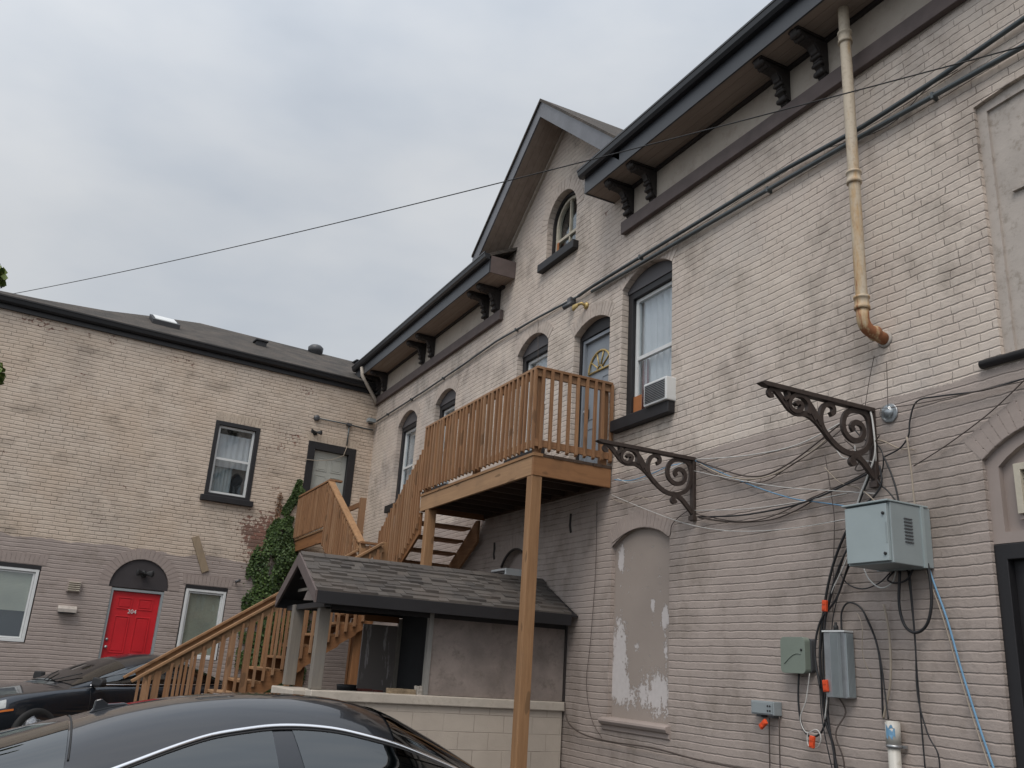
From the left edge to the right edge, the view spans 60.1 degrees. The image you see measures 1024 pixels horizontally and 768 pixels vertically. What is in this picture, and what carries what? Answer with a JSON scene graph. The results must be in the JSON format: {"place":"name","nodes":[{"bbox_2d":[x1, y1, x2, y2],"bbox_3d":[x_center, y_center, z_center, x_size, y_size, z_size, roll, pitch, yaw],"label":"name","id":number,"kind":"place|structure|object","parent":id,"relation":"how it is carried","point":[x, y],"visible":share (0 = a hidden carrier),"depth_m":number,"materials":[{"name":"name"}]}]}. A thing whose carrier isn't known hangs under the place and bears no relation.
{"place":"outdoors","nodes":[
{"label":"outdoors","id":0,"kind":"place"},
{"bbox_2d":[123,542,384,701],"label":"staircase","id":1,"kind":"structure","parent":0,"point":[266,675],"depth_m":13.21,"materials":[{"name":"brown wood"}]},
{"bbox_2d":[337,684,356,690],"bbox_3d":[-2.120,3.909,11.309,0.260,0.130,0.260,12,-20,-25],"label":"bucket","id":2,"kind":"object","parent":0,"point":[347,687],"visible":0.69,"depth_m":11.22,"materials":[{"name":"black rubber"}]},
{"bbox_2d":[0,0,771,360],"label":"sky","id":3,"kind":"structure","parent":0,"point":[134,134],"materials":[{"name":"white"}]},
{"bbox_2d":[414,686,422,694],"bbox_3d":[-1.106,3.655,10.542,0.106,0.111,0.091,20,-24,-41],"label":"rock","id":4,"kind":"object","parent":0,"point":[419,689],"visible":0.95,"depth_m":10.51,"materials":[{"name":"stone"}]},
{"label":"ground","id":5,"kind":"structure","parent":0,"visible":0},
{"bbox_2d":[0,266,7,384],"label":"tree","id":6,"kind":"object","parent":5,"relation":"on","point":[3,275],"visible":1,"depth_m":9.96,"materials":[{"name":"green plant"}]},
{"bbox_2d":[0,653,222,730],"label":"parked car","id":7,"kind":"object","parent":5,"relation":"on","point":[67,691],"visible":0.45,"depth_m":13.26,"materials":[{"name":"black paint"}]},
{"bbox_2d":[0,291,377,689],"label":"corner brick building","id":8,"kind":"structure","parent":5,"relation":"on","point":[130,444],"depth_m":17.91,"materials":[{"name":"brick"}]},
{"bbox_2d":[0,562,41,642],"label":"window","id":9,"kind":"structure","parent":8,"relation":"in","point":[18,582],"depth_m":16.27,"materials":[{"name":"white plastic"}]},
{"bbox_2d":[57,605,76,613],"bbox_3d":[-8.328,4.220,16.558,0.320,0.140,0.130,15,-21,-31],"label":"vent hood","id":10,"kind":"object","parent":8,"relation":"attached to","point":[67,609],"visible":1,"depth_m":16.52,"materials":[{"name":"beige paint"}]},
{"bbox_2d":[66,581,81,592],"bbox_3d":[-8.276,3.828,16.720,0.240,0.200,0.098,15,-21,-31],"label":"dryer vent","id":11,"kind":"object","parent":8,"relation":"attached to","point":[73,586],"visible":1,"depth_m":16.69,"materials":[{"name":"beige paint"}]},
{"bbox_2d":[98,560,167,658],"bbox_3d":[-7.413,4.756,17.197,1.102,2.646,0.135,15,-21,-31],"label":"door","id":12,"kind":"structure","parent":8,"relation":"in","point":[131,624],"depth_m":17.30,"materials":[{"name":"red"}]},
{"bbox_2d":[136,569,153,576],"bbox_3d":[-7.242,3.733,17.425,0.341,0.144,0.150,15,-21,-31],"label":"security light","id":13,"kind":"object","parent":8,"relation":"attached to","point":[143,573],"visible":1,"depth_m":17.42,"materials":[{"name":"black plastic"}]},
{"bbox_2d":[192,535,208,572],"bbox_3d":[-6.394,3.490,18.147,0.453,0.741,0.030,15,-21,-31],"label":"wood plank","id":14,"kind":"object","parent":8,"relation":"attached to","point":[201,558],"visible":1,"depth_m":18.13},
{"bbox_2d":[175,584,227,660],"bbox_3d":[-6.333,4.842,17.954,0.900,1.480,0.194,15,-21,-31],"label":"window","id":15,"kind":"structure","parent":8,"relation":"in","point":[202,609],"depth_m":17.99,"materials":[{"name":"glass"}]},
{"bbox_2d":[200,420,260,506],"bbox_3d":[-6.037,1.683,19.035,1.110,1.820,0.370,15,-21,-31],"label":"window","id":16,"kind":"structure","parent":8,"relation":"in","point":[232,461],"depth_m":19.08,"materials":[{"name":"glass"}]},
{"bbox_2d":[234,479,311,692],"bbox_3d":[-4.860,4.641,18.672,1.673,5.447,0.402,15,-21,-31],"label":"ivy","id":17,"kind":"object","parent":8,"relation":"attached to","point":[286,554],"visible":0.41,"depth_m":18.76,"materials":[{"name":"green plant"}]},
{"bbox_2d":[296,440,355,537],"bbox_3d":[-4.212,2.483,20.019,1.160,2.250,0.150,15,-21,-31],"label":"door","id":18,"kind":"structure","parent":8,"relation":"in","point":[342,468],"depth_m":20.23,"materials":[{"name":"grey paint"}]},
{"bbox_2d":[314,415,372,445],"bbox_3d":[-3.918,1.125,20.480,1.466,0.570,0.088,14,-20,-29],"label":"conduit","id":19,"kind":"object","parent":8,"relation":"attached to","point":[318,418],"visible":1,"depth_m":20.51,"materials":[{"name":"grey metal"}]},
{"bbox_2d":[366,418,375,423],"bbox_3d":[-3.333,0.875,20.875,0.190,0.100,0.198,15,-21,-31],"label":"security camera","id":20,"kind":"object","parent":8,"relation":"attached to","point":[370,420],"visible":1,"depth_m":20.81,"materials":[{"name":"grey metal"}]},
{"bbox_2d":[0,692,474,767],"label":"parked car","id":21,"kind":"object","parent":5,"relation":"on","point":[245,730],"visible":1,"depth_m":5.10,"materials":[{"name":"grey paint"}]},
{"bbox_2d":[283,479,366,685],"bbox_3d":[-3.960,4.640,17.881,0.809,5.035,2.520,12,-20,-25],"label":"landing","id":22,"kind":"object","parent":5,"relation":"on","point":[310,511],"depth_m":18.10,"materials":[{"name":"orange wood"}]},
{"bbox_2d":[344,541,387,684],"bbox_3d":[-2.074,4.500,14.777,1.730,3.636,1.820,12,-20,-25],"label":"turning landing","id":23,"kind":"object","parent":5,"relation":"on","point":[352,663],"visible":0.27,"depth_m":13.79,"materials":[{"name":"brown wood"}]},
{"bbox_2d":[321,481,365,555],"bbox_3d":[-2.882,2.987,16.303,0.809,2.643,2.066,12,-20,-25],"label":"stair railing","id":24,"kind":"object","parent":23,"relation":"on","point":[341,533],"depth_m":16.42,"materials":[{"name":"brown wood"}]},
{"bbox_2d":[378,449,479,568],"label":"staircase","id":25,"kind":"structure","parent":23,"relation":"on","point":[402,536],"depth_m":14.60,"materials":[{"name":"orange wood"}]},
{"bbox_2d":[271,685,563,767],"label":"block wall","id":26,"kind":"structure","parent":5,"relation":"on","point":[475,732],"depth_m":10.65,"materials":[{"name":"paint"}]},
{"bbox_2d":[385,688,404,693],"bbox_3d":[-1.374,3.612,10.412,0.210,0.059,0.093,14,-21,-30],"label":"loose brick","id":27,"kind":"object","parent":26,"relation":"on","point":[395,690],"visible":0.98,"depth_m":10.37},
{"bbox_2d":[404,689,415,694],"bbox_3d":[-1.214,3.655,10.508,0.139,0.058,0.095,6,-18,-8],"label":"loose brick","id":28,"kind":"object","parent":26,"relation":"on","point":[410,691],"visible":0.96,"depth_m":10.47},
{"bbox_2d":[275,551,577,701],"bbox_3d":[-1.159,3.542,11.277,3.458,2.428,1.952,12,-20,-25],"label":"lean to shed","id":29,"kind":"object","parent":26,"relation":"on","point":[453,632],"visible":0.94,"depth_m":11.02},
{"bbox_2d":[419,365,613,767],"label":"balcony","id":30,"kind":"structure","parent":5,"relation":"on","point":[532,482],"depth_m":11.49,"materials":[{"name":"brown wood"}]},
{"bbox_2d":[351,0,1023,767],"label":"brick building","id":31,"kind":"structure","parent":5,"relation":"on","point":[693,624],"depth_m":9.05,"materials":[{"name":"beige brick"}]},
{"bbox_2d":[384,411,416,513],"bbox_3d":[-2.181,1.575,18.781,0.440,2.250,1.350,12,-20,-25],"label":"window","id":32,"kind":"structure","parent":31,"relation":"in","point":[409,427],"depth_m":19.12,"materials":[{"name":"glass"}]},
{"bbox_2d":[422,390,455,493],"bbox_3d":[-1.233,1.083,16.995,0.440,2.210,1.210,12,-20,-25],"label":"window","id":33,"kind":"structure","parent":31,"relation":"in","point":[447,406],"depth_m":17.30,"materials":[{"name":"grey paint"}]},
{"bbox_2d":[376,296,578,421],"bbox_3d":[-1.092,-0.237,16.935,0.066,0.176,9.151,12,-20,-25],"label":"conduit","id":34,"kind":"object","parent":31,"relation":"attached to","point":[506,335],"visible":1,"depth_m":15.87,"materials":[{"name":"metal"}]},
{"bbox_2d":[491,568,521,575],"bbox_3d":[-0.031,2.922,13.081,0.430,0.330,0.500,12,-20,-25],"label":"air conditioner","id":35,"kind":"object","parent":31,"relation":"attached to","point":[511,571],"visible":0.18,"depth_m":12.89,"materials":[{"name":"white plastic"}]},
{"bbox_2d":[500,548,522,569],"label":"window","id":36,"kind":"structure","parent":31,"relation":"in","point":[516,563],"depth_m":13.49,"materials":[{"name":"black paint"}]},
{"bbox_2d":[13,45,1023,293],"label":"overhead wire","id":37,"kind":"object","parent":31,"relation":"attached to","point":[597,157],"visible":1,"depth_m":9.10,"materials":[{"name":"black rubber"}]},
{"bbox_2d":[504,334,547,462],"bbox_3d":[0.387,0.197,13.964,0.440,2.240,1.230,12,-20,-25],"label":"window","id":38,"kind":"structure","parent":31,"relation":"in","point":[536,353],"depth_m":14.22,"materials":[{"name":"glass"}]},
{"bbox_2d":[537,191,578,273],"bbox_3d":[0.904,-2.505,14.138,0.460,1.295,1.130,12,-20,-25],"label":"window","id":39,"kind":"structure","parent":31,"relation":"in","point":[567,211],"depth_m":14.31,"materials":[{"name":"grey paint"}]},
{"bbox_2d":[562,297,575,309],"bbox_3d":[0.852,-1.185,13.157,0.196,0.190,0.139,-5,-20,26],"label":"security camera","id":40,"kind":"object","parent":31,"relation":"attached to","point":[570,302],"visible":0.89,"depth_m":13.11,"materials":[{"name":"grey metal"}]},
{"bbox_2d":[572,302,588,310],"bbox_3d":[0.990,-1.125,12.815,0.253,0.122,0.094,0,-18,12],"label":"wall lamp","id":41,"kind":"object","parent":31,"relation":"attached to","point":[576,305],"visible":1,"depth_m":12.79,"materials":[{"name":"yellow metal"}]},
{"bbox_2d":[575,317,609,462],"bbox_3d":[1.213,0.170,12.319,0.140,2.268,0.946,12,-20,-25],"label":"door","id":42,"kind":"structure","parent":31,"relation":"in","point":[594,343],"depth_m":12.53,"materials":[{"name":"grey paint"}]},
{"bbox_2d":[586,515,601,737],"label":"cable","id":43,"kind":"object","parent":31,"relation":"attached to","point":[591,626],"visible":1,"depth_m":11.01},
{"bbox_2d":[598,527,669,740],"bbox_3d":[1.453,2.816,10.237,0.174,2.326,1.310,12,-20,-25],"label":"blocked window","id":44,"kind":"structure","parent":31,"relation":"in","point":[640,670],"depth_m":10.21,"materials":[{"name":"beige paint"}]},
{"bbox_2d":[610,261,674,433],"bbox_3d":[1.804,-0.565,11.308,0.440,2.280,1.300,12,-20,-25],"label":"window","id":45,"kind":"structure","parent":31,"relation":"in","point":[649,358],"depth_m":11.49,"materials":[{"name":"glass"}]},
{"bbox_2d":[595,439,696,520],"bbox_3d":[1.440,1.035,9.497,1.293,0.705,0.080,12,-20,-25],"label":"scroll bracket","id":46,"kind":"object","parent":31,"relation":"attached to","point":[644,467],"visible":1,"depth_m":9.62,"materials":[{"name":"brown metal"}]},
{"bbox_2d":[614,463,684,480],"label":"cable","id":47,"kind":"object","parent":46,"relation":"attached to","point":[645,476],"visible":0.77,"depth_m":10.61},
{"bbox_2d":[617,462,682,482],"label":"cable","id":48,"kind":"object","parent":46,"relation":"attached to","point":[653,476],"visible":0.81,"depth_m":10.49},
{"bbox_2d":[695,460,843,505],"bbox_3d":[2.501,0.961,8.745,0.012,0.805,2.181,12,-20,-25],"label":"cable","id":49,"kind":"object","parent":46,"relation":"attached to","point":[773,492],"visible":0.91,"depth_m":8.57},
{"bbox_2d":[694,493,846,510],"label":"cable","id":50,"kind":"object","parent":46,"relation":"attached to","point":[770,506],"visible":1,"depth_m":8.59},
{"bbox_2d":[612,511,686,543],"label":"cable","id":51,"kind":"object","parent":31,"relation":"attached to","point":[650,528],"visible":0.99,"depth_m":10.24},
{"bbox_2d":[564,702,740,767],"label":"cable","id":52,"kind":"object","parent":31,"relation":"attached to","point":[646,746],"visible":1,"depth_m":9.54,"materials":[{"name":"rubber"}]},
{"bbox_2d":[644,376,675,407],"bbox_3d":[1.831,0.118,10.647,0.300,0.290,0.460,12,-20,-25],"label":"air conditioner","id":53,"kind":"object","parent":31,"relation":"attached to","point":[660,390],"visible":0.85,"depth_m":10.49,"materials":[{"name":"white plastic"}]},
{"bbox_2d":[612,495,844,531],"bbox_3d":[2.090,1.296,9.451,0.008,0.758,3.752,12,-20,-25],"label":"cable","id":54,"kind":"object","parent":31,"relation":"attached to","point":[734,531],"visible":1,"depth_m":8.93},
{"bbox_2d":[699,502,810,522],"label":"cable","id":55,"kind":"object","parent":31,"relation":"attached to","point":[760,520],"visible":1,"depth_m":8.67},
{"bbox_2d":[699,439,825,479],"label":"cable","id":56,"kind":"object","parent":31,"relation":"attached to","point":[760,477],"visible":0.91,"depth_m":8.84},
{"bbox_2d":[751,700,781,717],"bbox_3d":[2.331,2.986,8.126,0.112,0.140,0.300,12,-20,-25],"label":"junction box","id":57,"kind":"object","parent":31,"relation":"attached to","point":[760,708],"visible":1,"depth_m":8.06,"materials":[{"name":"grey plastic"}]},
{"bbox_2d":[759,719,767,729],"bbox_3d":[2.283,3.094,8.046,0.033,0.093,0.101,12,-20,-25],"label":"cable tag","id":58,"kind":"object","parent":57,"relation":"hanging from","point":[763,723],"visible":1,"depth_m":8.03,"materials":[{"name":"orange plastic"}]},
{"bbox_2d":[769,718,770,767],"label":"cable","id":59,"kind":"object","parent":57,"relation":"hanging from","point":[769,744],"visible":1,"depth_m":8.02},
{"bbox_2d":[779,717,780,767],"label":"cable","id":60,"kind":"object","parent":57,"relation":"hanging from","point":[779,746],"visible":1,"depth_m":7.89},
{"bbox_2d":[695,423,838,459],"bbox_3d":[2.514,0.641,8.883,0.012,0.143,2.112,12,-20,-25],"label":"cable","id":61,"kind":"object","parent":31,"relation":"attached to","point":[768,451],"visible":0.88,"depth_m":8.77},
{"bbox_2d":[696,423,839,476],"bbox_3d":[2.494,0.754,8.833,0.016,0.347,2.053,12,-20,-25],"label":"cable","id":62,"kind":"object","parent":31,"relation":"attached to","point":[818,441],"visible":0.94,"depth_m":8.62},
{"bbox_2d":[699,425,846,482],"bbox_3d":[2.516,0.793,8.773,0.053,0.339,2.125,12,-20,-24],"label":"cable","id":63,"kind":"object","parent":31,"relation":"attached to","point":[778,473],"visible":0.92,"depth_m":8.58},
{"bbox_2d":[695,471,874,493],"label":"cable","id":64,"kind":"object","parent":31,"relation":"attached to","point":[785,487],"visible":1,"depth_m":8.40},
{"bbox_2d":[780,637,815,673],"bbox_3d":[2.552,2.424,7.905,0.121,0.310,0.315,12,-20,-25],"label":"telecom box","id":65,"kind":"object","parent":31,"relation":"attached to","point":[797,655],"visible":0.99,"depth_m":7.84,"materials":[{"name":"green plastic"}]},
{"bbox_2d":[800,673,821,748],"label":"cable","id":66,"kind":"object","parent":65,"relation":"hanging from","point":[800,718],"visible":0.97,"depth_m":7.70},
{"bbox_2d":[809,735,815,747],"bbox_3d":[2.546,3.039,7.512,0.033,0.101,0.060,12,-20,-25],"label":"cable tag","id":67,"kind":"object","parent":66,"relation":"hanging from","point":[811,741],"visible":1,"depth_m":7.50,"materials":[{"name":"orange plastic"}]},
{"bbox_2d":[797,674,826,736],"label":"cable","id":68,"kind":"object","parent":65,"relation":"hanging from","point":[799,713],"visible":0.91,"depth_m":7.78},
{"bbox_2d":[577,15,1023,296],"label":"conduit","id":69,"kind":"object","parent":31,"relation":"attached to","point":[983,46],"visible":1,"depth_m":8.85,"materials":[{"name":"metal"}]},
{"bbox_2d":[590,42,1023,292],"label":"conduit","id":70,"kind":"object","parent":31,"relation":"attached to","point":[961,80],"visible":0.99,"depth_m":8.77,"materials":[{"name":"metal"}]},
{"bbox_2d":[756,380,879,488],"bbox_3d":[2.567,0.428,7.384,1.293,0.705,0.080,12,-20,-25],"label":"scroll bracket","id":71,"kind":"object","parent":31,"relation":"attached to","point":[812,414],"visible":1,"depth_m":7.49,"materials":[{"name":"brown metal"}]},
{"bbox_2d":[696,472,865,521],"bbox_3d":[2.548,1.142,8.542,0.047,0.302,2.347,12,-20,-25],"label":"cable","id":72,"kind":"object","parent":71,"relation":"hanging from","point":[786,509],"visible":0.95,"depth_m":8.42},
{"bbox_2d":[697,473,866,517],"bbox_3d":[2.533,1.131,8.557,0.017,0.195,2.325,12,-20,-25],"label":"cable","id":73,"kind":"object","parent":71,"relation":"attached to","point":[837,488],"visible":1,"depth_m":8.35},
{"bbox_2d":[819,477,869,767],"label":"cable","id":74,"kind":"object","parent":71,"relation":"attached to","point":[822,622],"visible":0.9,"depth_m":7.71,"materials":[{"name":"rubber"}]},
{"bbox_2d":[844,435,879,470],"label":"cable","id":75,"kind":"object","parent":71,"relation":"attached to","point":[869,454],"visible":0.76,"depth_m":7.62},
{"bbox_2d":[857,411,875,502],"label":"cable","id":76,"kind":"object","parent":71,"relation":"attached to","point":[867,476],"visible":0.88,"depth_m":7.61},
{"bbox_2d":[855,430,883,477],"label":"cable","id":77,"kind":"object","parent":71,"relation":"attached to","point":[881,452],"visible":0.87,"depth_m":7.50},
{"bbox_2d":[872,381,1023,409],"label":"cable","id":78,"kind":"object","parent":71,"relation":"attached to","point":[951,396],"visible":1,"depth_m":7.00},
{"bbox_2d":[825,455,834,611],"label":"cable","id":79,"kind":"object","parent":31,"relation":"attached to","point":[834,527],"visible":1,"depth_m":7.84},
{"bbox_2d":[819,559,843,767],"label":"cable","id":80,"kind":"object","parent":31,"relation":"attached to","point":[819,677],"visible":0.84,"depth_m":7.56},
{"bbox_2d":[814,565,849,688],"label":"cable","id":81,"kind":"object","parent":31,"relation":"attached to","point":[816,635],"visible":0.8,"depth_m":7.69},
{"bbox_2d":[822,548,846,767],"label":"cable","id":82,"kind":"object","parent":31,"relation":"attached to","point":[824,628],"visible":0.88,"depth_m":7.64,"materials":[{"name":"rubber"}]},
{"bbox_2d":[822,600,827,611],"bbox_3d":[2.712,1.924,7.675,0.033,0.099,0.056,12,-20,-25],"label":"cable tag","id":83,"kind":"object","parent":82,"relation":"attached to","point":[825,605],"visible":1,"depth_m":7.66,"materials":[{"name":"orange plastic"}]},
{"bbox_2d":[824,557,846,719],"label":"cable","id":84,"kind":"object","parent":31,"relation":"attached to","point":[831,593],"visible":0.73,"depth_m":7.64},
{"bbox_2d":[828,564,848,766],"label":"cable","id":85,"kind":"object","parent":31,"relation":"attached to","point":[832,629],"visible":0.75,"depth_m":7.59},
{"bbox_2d":[822,622,855,698],"bbox_3d":[2.760,2.333,7.491,0.133,0.615,0.258,12,-20,-25],"label":"amplifier box","id":86,"kind":"object","parent":31,"relation":"attached to","point":[839,661],"visible":1,"depth_m":7.42,"materials":[{"name":"metal"}]},
{"bbox_2d":[822,680,828,691],"bbox_3d":[2.657,2.558,7.499,0.033,0.099,0.056,12,-20,-25],"label":"cable tag","id":87,"kind":"object","parent":86,"relation":"attached to","point":[825,684],"visible":1,"depth_m":7.49,"materials":[{"name":"orange plastic"}]},
{"bbox_2d":[835,698,845,767],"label":"cable","id":88,"kind":"object","parent":86,"relation":"attached to","point":[840,722],"visible":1,"depth_m":7.34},
{"bbox_2d":[840,602,883,715],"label":"cable","id":89,"kind":"object","parent":86,"relation":"attached to","point":[875,639],"visible":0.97,"depth_m":7.21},
{"bbox_2d":[824,467,873,500],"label":"cable","id":90,"kind":"object","parent":31,"relation":"attached to","point":[848,485],"visible":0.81,"depth_m":7.78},
{"bbox_2d":[837,5,891,347],"bbox_3d":[3.263,-2.026,8.277,0.320,3.558,0.158,9,-19,-15],"label":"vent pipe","id":91,"kind":"object","parent":31,"relation":"attached to","point":[868,328],"visible":1,"depth_m":8.12,"materials":[{"name":"metal"}]},
{"bbox_2d":[857,613,871,678],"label":"cable","id":92,"kind":"object","parent":31,"relation":"attached to","point":[862,646],"visible":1,"depth_m":7.28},
{"bbox_2d":[866,465,882,501],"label":"cable","id":93,"kind":"object","parent":31,"relation":"attached to","point":[879,488],"visible":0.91,"depth_m":7.47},
{"bbox_2d":[864,614,888,718],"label":"cable","id":94,"kind":"object","parent":31,"relation":"attached to","point":[881,669],"visible":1,"depth_m":7.10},
{"bbox_2d":[882,604,891,718],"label":"cable","id":95,"kind":"object","parent":31,"relation":"attached to","point":[890,660],"visible":1,"depth_m":7.04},
{"bbox_2d":[841,498,933,571],"bbox_3d":[2.998,1.221,7.071,0.489,0.491,0.464,12,-20,-25],"label":"utility cabinet","id":96,"kind":"object","parent":31,"relation":"attached to","point":[886,535],"visible":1,"depth_m":6.91,"materials":[{"name":"metal"}]},
{"bbox_2d":[839,570,889,589],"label":"cable","id":97,"kind":"object","parent":96,"relation":"attached to","point":[885,577],"visible":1,"depth_m":7.39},
{"bbox_2d":[864,569,896,588],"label":"cable","id":98,"kind":"object","parent":96,"relation":"attached to","point":[878,586],"visible":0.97,"depth_m":7.25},
{"bbox_2d":[884,456,907,570],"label":"cable","id":99,"kind":"object","parent":96,"relation":"attached to","point":[891,474],"visible":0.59,"depth_m":7.37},
{"bbox_2d":[887,570,913,583],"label":"cable","id":100,"kind":"object","parent":96,"relation":"hanging from","point":[903,581],"visible":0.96,"depth_m":7.10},
{"bbox_2d":[906,437,915,503],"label":"cable","id":101,"kind":"object","parent":96,"relation":"attached to","point":[911,473],"visible":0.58,"depth_m":7.21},
{"bbox_2d":[897,563,932,633],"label":"cable","id":102,"kind":"object","parent":96,"relation":"hanging from","point":[924,627],"visible":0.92,"depth_m":6.88,"materials":[{"name":"rubber"}]},
{"bbox_2d":[907,571,925,767],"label":"cable","id":103,"kind":"object","parent":96,"relation":"hanging from","point":[918,684],"visible":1,"depth_m":6.77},
{"bbox_2d":[909,571,940,767],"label":"cable","id":104,"kind":"object","parent":96,"relation":"hanging from","point":[916,674],"visible":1,"depth_m":6.82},
{"bbox_2d":[925,569,989,767],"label":"cable","id":105,"kind":"object","parent":96,"relation":"attached to","point":[959,675],"visible":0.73,"depth_m":6.50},
{"bbox_2d":[930,570,994,767],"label":"cable","id":106,"kind":"object","parent":96,"relation":"attached to","point":[966,686],"visible":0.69,"depth_m":6.49,"materials":[{"name":"rubber"}]},
{"bbox_2d":[879,403,897,422],"bbox_3d":[3.205,0.243,7.567,0.087,0.172,0.172,12,-20,-25],"label":"glass meter cover","id":107,"kind":"object","parent":31,"relation":"attached to","point":[889,415],"visible":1,"depth_m":7.56,"materials":[{"name":"glass"}]},
{"bbox_2d":[831,69,957,146],"bbox_3d":[3.495,-2.473,8.241,0.008,0.178,1.491,12,-20,-25],"label":"cable","id":108,"kind":"object","parent":31,"relation":"attached to","point":[898,118],"visible":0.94,"depth_m":8.13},
{"bbox_2d":[885,378,1023,456],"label":"cable","id":109,"kind":"object","parent":31,"relation":"attached to","point":[901,446],"visible":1,"depth_m":7.23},
{"bbox_2d":[913,380,1023,465],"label":"cable","id":110,"kind":"object","parent":31,"relation":"attached to","point":[971,426],"visible":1,"depth_m":6.82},
{"bbox_2d":[976,78,1023,368],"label":"boarded window","id":111,"kind":"structure","parent":31,"relation":"in","point":[1001,119],"depth_m":7.03,"materials":[{"name":"beige paint"}]},
{"bbox_2d":[985,430,1023,767],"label":"doorway","id":112,"kind":"structure","parent":31,"relation":"in","point":[1005,466],"depth_m":6.43,"materials":[{"name":"beige paint"}]},
{"bbox_2d":[885,720,907,767],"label":"drain pipe","id":113,"kind":"object","parent":5,"relation":"on","point":[894,746],"visible":1,"depth_m":6.81,"materials":[{"name":"white plastic"}]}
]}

